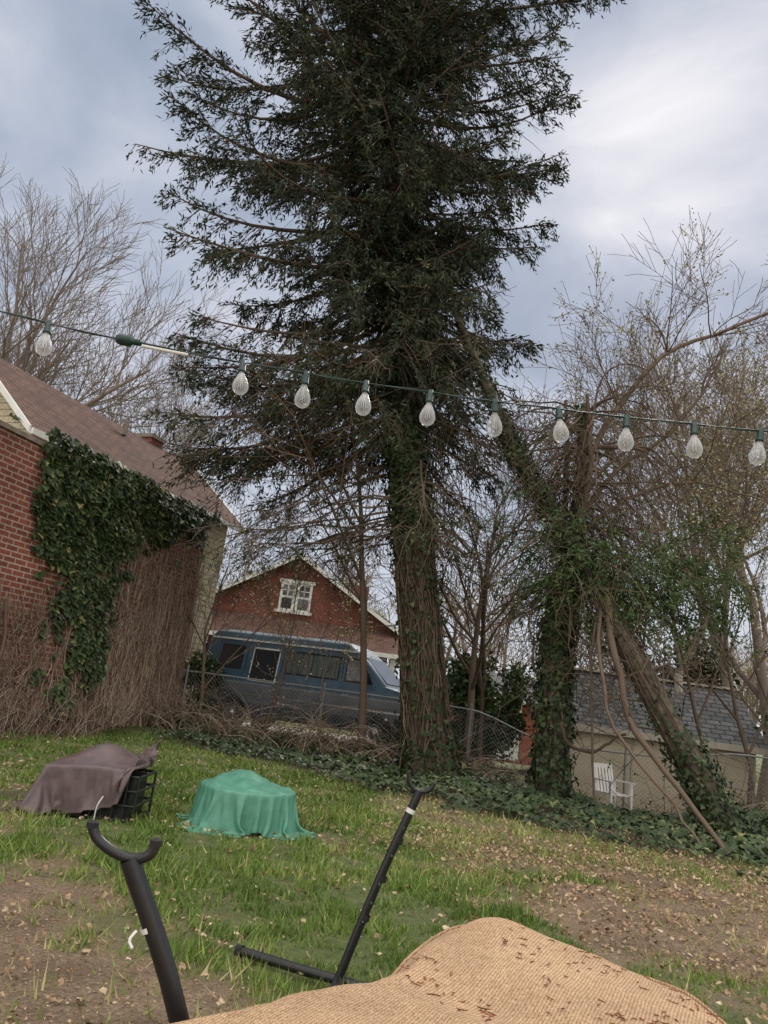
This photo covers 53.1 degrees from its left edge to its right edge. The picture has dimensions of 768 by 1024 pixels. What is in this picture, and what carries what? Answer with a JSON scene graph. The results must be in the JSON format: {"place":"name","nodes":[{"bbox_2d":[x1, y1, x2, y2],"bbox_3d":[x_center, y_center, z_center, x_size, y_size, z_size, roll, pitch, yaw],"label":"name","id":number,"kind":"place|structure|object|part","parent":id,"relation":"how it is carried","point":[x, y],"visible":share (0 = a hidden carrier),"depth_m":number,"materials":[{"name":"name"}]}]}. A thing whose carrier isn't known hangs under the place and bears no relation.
{"place":"outdoors","nodes":[
{"label":"outdoors","id":0,"kind":"place"},
{"bbox_2d":[0,392,227,715],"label":"walls","id":1,"kind":"structure","parent":0,"point":[6,409],"depth_m":20.22,"materials":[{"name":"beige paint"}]},
{"bbox_2d":[0,358,241,526],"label":"roof","id":2,"kind":"structure","parent":1,"relation":"on","point":[44,407],"depth_m":17.34,"materials":[{"name":"brown"}]},
{"bbox_2d":[0,381,245,532],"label":"white trim","id":3,"kind":"structure","parent":2,"relation":"attached to","point":[19,412],"depth_m":14.51,"materials":[{"name":"paint"}]},
{"bbox_2d":[122,419,165,448],"bbox_3d":[-6.555,-1.733,20.105,0.714,1.080,2.323,5,-14,9],"label":"chimney","id":4,"kind":"object","parent":2,"relation":"on","point":[155,440],"visible":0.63,"depth_m":20.70,"materials":[{"name":"brick"}]},
{"bbox_2d":[196,722,356,745],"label":"driveway","id":5,"kind":"structure","parent":0,"point":[296,732],"depth_m":20.07,"materials":[{"name":"grey concrete"}]},
{"bbox_2d":[185,629,402,748],"bbox_3d":[-1.589,4.187,18.143,5.760,2.265,2.460,3,-14,18],"label":"parked van","id":6,"kind":"object","parent":5,"relation":"on","point":[382,680],"visible":0.5,"depth_m":17.39,"materials":[{"name":"paint"}]},
{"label":"windows and trim","id":7,"kind":"part","parent":6,"relation":"part of","materials":[{"name":"black glass"}]},
{"bbox_2d":[0,715,767,1023],"bbox_3d":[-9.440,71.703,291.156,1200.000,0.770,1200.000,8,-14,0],"label":"ground","id":8,"kind":"structure","parent":0,"point":[72,958],"depth_m":4.83,"materials":[{"name":"green plant"}]},
{"bbox_2d":[0,739,161,822],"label":"covered log rack","id":9,"kind":"object","parent":8,"relation":"on","point":[109,780],"visible":0.93,"depth_m":6.58,"materials":[{"name":"brown fabric"}]},
{"bbox_2d":[0,420,206,733],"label":"brick garage","id":10,"kind":"structure","parent":8,"relation":"on","point":[22,453],"depth_m":12.52,"materials":[{"name":"brick"}]},
{"bbox_2d":[0,413,223,738],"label":"wall ivy","id":11,"kind":"object","parent":10,"relation":"attached to","point":[75,481],"depth_m":14.08,"materials":[{"name":"green plant"}]},
{"bbox_2d":[0,153,247,439],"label":"bare tree","id":12,"kind":"object","parent":8,"relation":"on","point":[8,347],"visible":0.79,"depth_m":29.20,"materials":[{"name":"brown plant"}]},
{"bbox_2d":[40,319,238,536],"bbox_3d":[-10.805,-0.516,31.804,9.163,15.932,10.538,8,-14,0],"label":"bare tree","id":13,"kind":"object","parent":8,"relation":"on","point":[163,436],"visible":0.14,"depth_m":32.12,"materials":[{"name":"brown plant"}]},
{"bbox_2d":[180,647,225,721],"bbox_3d":[-4.125,3.980,17.256,1.219,1.877,1.047,13,-15,-23],"label":"green shrub","id":14,"kind":"object","parent":8,"relation":"on","point":[211,665],"visible":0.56,"depth_m":17.23,"materials":[{"name":"green plant"}]},
{"bbox_2d":[175,769,315,840],"bbox_3d":[-1.282,2.706,7.235,1.308,0.516,1.154,13,-15,-21],"label":"covered fire pit","id":15,"kind":"object","parent":8,"relation":"on","point":[241,802],"visible":0.96,"depth_m":6.87,"materials":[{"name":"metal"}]},
{"bbox_2d":[86,773,435,1023],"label":"hammock stand","id":16,"kind":"object","parent":8,"relation":"on","point":[152,930],"visible":0.91,"depth_m":1.38,"materials":[{"name":"black metal"}]},
{"bbox_2d":[182,485,339,721],"bbox_3d":[-3.526,2.054,17.307,4.361,5.538,3.414,-4,-18,40],"label":"sapling","id":17,"kind":"object","parent":8,"relation":"on","point":[219,590],"visible":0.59,"depth_m":17.16,"materials":[{"name":"brown plant"}]},
{"bbox_2d":[207,559,390,663],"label":"walls","id":18,"kind":"structure","parent":8,"relation":"on","point":[316,592],"depth_m":31.90,"materials":[{"name":"brick"}]},
{"bbox_2d":[209,555,397,720],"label":"white trim","id":19,"kind":"structure","parent":18,"relation":"attached to","point":[392,657],"depth_m":31.66,"materials":[{"name":"paint"}]},
{"bbox_2d":[281,584,309,610],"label":"window panes","id":20,"kind":"object","parent":19,"relation":"attached to","point":[307,589],"visible":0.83,"depth_m":31.85,"materials":[{"name":"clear glass"}]},
{"bbox_2d":[283,586,309,596],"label":"muntins","id":21,"kind":"object","parent":19,"relation":"attached to","point":[299,591],"visible":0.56,"depth_m":31.91,"materials":[{"name":"white paint"}]},
{"bbox_2d":[210,559,397,654],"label":"roof","id":22,"kind":"structure","parent":18,"relation":"on","point":[385,645],"depth_m":30.89,"materials":[{"name":"brown"}]},
{"bbox_2d":[355,585,368,601],"bbox_3d":[-1.202,4.686,37.940,0.700,2.000,0.700,8,-14,0],"label":"chimney","id":23,"kind":"object","parent":22,"relation":"on","point":[367,589],"visible":0.2,"depth_m":37.79,"materials":[{"name":"brick"}]},
{"bbox_2d":[224,542,376,735],"bbox_3d":[-1.901,2.857,16.007,1.989,3.990,3.480,0,-15,27],"label":"sapling","id":24,"kind":"object","parent":8,"relation":"on","point":[285,663],"visible":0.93,"depth_m":15.95,"materials":[{"name":"brown plant"}]},
{"bbox_2d":[139,290,471,761],"bbox_3d":[-1.560,-0.300,15.640,6.035,10.089,7.710,-7,-20,45],"label":"sapling","id":25,"kind":"object","parent":8,"relation":"on","point":[362,595],"visible":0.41,"depth_m":15.13,"materials":[{"name":"brown plant"}]},
{"bbox_2d":[250,587,376,749],"bbox_3d":[-1.492,3.130,15.472,2.578,3.305,1.998,8,-14,0],"label":"sapling","id":26,"kind":"object","parent":8,"relation":"on","point":[344,645],"visible":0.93,"depth_m":15.49,"materials":[{"name":"brown plant"}]},
{"bbox_2d":[124,0,625,778],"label":"spruce tree","id":27,"kind":"object","parent":8,"relation":"on","point":[396,260],"visible":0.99,"depth_m":15.50,"materials":[{"name":"green plant"}]},
{"bbox_2d":[0,729,767,1023],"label":"fallen leaves","id":28,"kind":"object","parent":8,"relation":"on","point":[455,865],"visible":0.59,"depth_m":6.55,"materials":[{"name":"brown plant"}]},
{"bbox_2d":[0,785,767,1023],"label":"soil chips","id":29,"kind":"object","parent":8,"relation":"on","point":[96,1007],"visible":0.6,"depth_m":4.33,"materials":[{"name":"brown soil"}]},
{"bbox_2d":[120,672,767,814],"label":"brambles","id":30,"kind":"object","parent":8,"relation":"on","point":[249,731],"visible":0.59,"depth_m":15.07,"materials":[{"name":"plant"}]},
{"bbox_2d":[141,716,767,879],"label":"ground ivy","id":31,"kind":"object","parent":8,"relation":"on","point":[677,830],"visible":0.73,"depth_m":11.63,"materials":[{"name":"green plant"}]},
{"bbox_2d":[342,411,574,761],"bbox_3d":[2.062,1.663,18.799,6.752,8.819,5.317,8,-14,0],"label":"sapling","id":32,"kind":"object","parent":8,"relation":"on","point":[482,687],"visible":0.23,"depth_m":18.22,"materials":[{"name":"brown plant"}]},
{"bbox_2d":[344,416,594,758],"bbox_3d":[1.850,1.015,17.005,5.713,8.971,8.288,3,-14,19],"label":"sapling","id":33,"kind":"object","parent":8,"relation":"on","point":[472,671],"visible":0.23,"depth_m":16.92,"materials":[{"name":"brown plant"}]},
{"bbox_2d":[177,665,767,812],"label":"chain link fence","id":34,"kind":"object","parent":8,"relation":"on","point":[625,753],"visible":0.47,"depth_m":15.65,"materials":[{"name":"metal"}]},
{"bbox_2d":[445,649,538,770],"bbox_3d":[2.520,4.845,18.589,2.652,2.961,2.125,1,-15,24],"label":"green shrub","id":35,"kind":"object","parent":8,"relation":"on","point":[459,683],"visible":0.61,"depth_m":18.37,"materials":[{"name":"green plant"}]},
{"bbox_2d":[447,667,537,765],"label":"red outbuilding","id":36,"kind":"structure","parent":8,"relation":"on","point":[524,748],"depth_m":26.12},
{"bbox_2d":[218,524,767,734],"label":"distant trees","id":37,"kind":"object","parent":8,"relation":"on","point":[749,697],"visible":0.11,"depth_m":47.16,"materials":[{"name":"brown plant"}]},
{"bbox_2d":[473,483,664,725],"bbox_3d":[4.089,2.303,16.541,4.626,7.434,5.995,5,-14,11],"label":"sapling","id":38,"kind":"object","parent":8,"relation":"on","point":[582,718],"visible":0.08,"depth_m":17.49,"materials":[{"name":"brown plant"}]},
{"bbox_2d":[427,213,767,856],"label":"leaning tree","id":39,"kind":"object","parent":8,"relation":"on","point":[694,771],"visible":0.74,"depth_m":13.61,"materials":[{"name":"brown plant"}]},
{"bbox_2d":[437,358,767,807],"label":"ivy covered tree","id":40,"kind":"object","parent":8,"relation":"on","point":[551,764],"visible":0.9,"depth_m":13.62,"materials":[{"name":"green plant"}]},
{"bbox_2d":[592,763,634,809],"bbox_3d":[4.279,5.246,14.461,0.588,0.911,0.617,14,-15,-24],"label":"plastic chair","id":41,"kind":"object","parent":8,"relation":"on","point":[602,768],"visible":0.71,"depth_m":14.61,"materials":[{"name":"white paint"}]},
{"bbox_2d":[519,290,767,687],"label":"bare tree","id":42,"kind":"object","parent":8,"relation":"on","point":[722,663],"visible":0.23,"depth_m":24.51,"materials":[{"name":"brown plant"}]},
{"bbox_2d":[532,667,767,813],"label":"garden shed","id":43,"kind":"structure","parent":8,"relation":"on","point":[719,727],"depth_m":17.04,"materials":[{"name":"grey"}]},
{"bbox_2d":[540,330,767,676],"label":"bare tree","id":44,"kind":"object","parent":8,"relation":"on","point":[710,469],"visible":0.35,"depth_m":20.17,"materials":[{"name":"brown plant"}]},
{"bbox_2d":[550,208,767,808],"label":"bare tree","id":45,"kind":"object","parent":8,"relation":"on","point":[754,689],"visible":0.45,"depth_m":20.78,"materials":[{"name":"brown plant"}]},
{"bbox_2d":[573,423,767,763],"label":"sapling","id":46,"kind":"object","parent":8,"relation":"on","point":[696,716],"visible":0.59,"depth_m":14.49,"materials":[{"name":"brown plant"}]},
{"bbox_2d":[593,423,767,805],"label":"sapling","id":47,"kind":"object","parent":8,"relation":"on","point":[733,695],"visible":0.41,"depth_m":16.56,"materials":[{"name":"brown plant"}]},
{"bbox_2d":[649,628,741,688],"bbox_3d":[11.364,7.367,29.496,3.900,6.019,3.578,8,-14,0],"label":"green shrub","id":48,"kind":"object","parent":8,"relation":"on","point":[709,671],"visible":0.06,"depth_m":29.03,"materials":[{"name":"green plant"}]},
{"bbox_2d":[717,260,767,428],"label":"bare tree","id":49,"kind":"object","parent":8,"relation":"on","point":[755,362],"visible":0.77,"depth_m":18.39,"materials":[{"name":"brown plant"}]},
{"bbox_2d":[752,704,767,736],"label":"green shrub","id":50,"kind":"object","parent":8,"relation":"on","point":[765,721],"visible":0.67,"depth_m":16.88,"materials":[{"name":"green plant"}]},
{"bbox_2d":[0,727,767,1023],"bbox_3d":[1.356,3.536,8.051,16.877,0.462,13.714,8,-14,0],"label":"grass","id":51,"kind":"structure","parent":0,"point":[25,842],"depth_m":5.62,"materials":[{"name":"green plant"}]},
{"bbox_2d":[0,311,767,464],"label":"string lights","id":52,"kind":"object","parent":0,"point":[125,340],"visible":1,"depth_m":3.75,"materials":[{"name":"white"}]},
{"bbox_2d":[0,0,767,735],"label":"sky","id":53,"kind":"structure","parent":0,"point":[673,120],"materials":[{"name":"grey"}]},
{"bbox_2d":[170,914,726,1023],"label":"hammock","id":54,"kind":"object","parent":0,"point":[492,970],"visible":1,"depth_m":1.56,"materials":[{"name":"fabric"}]}
]}

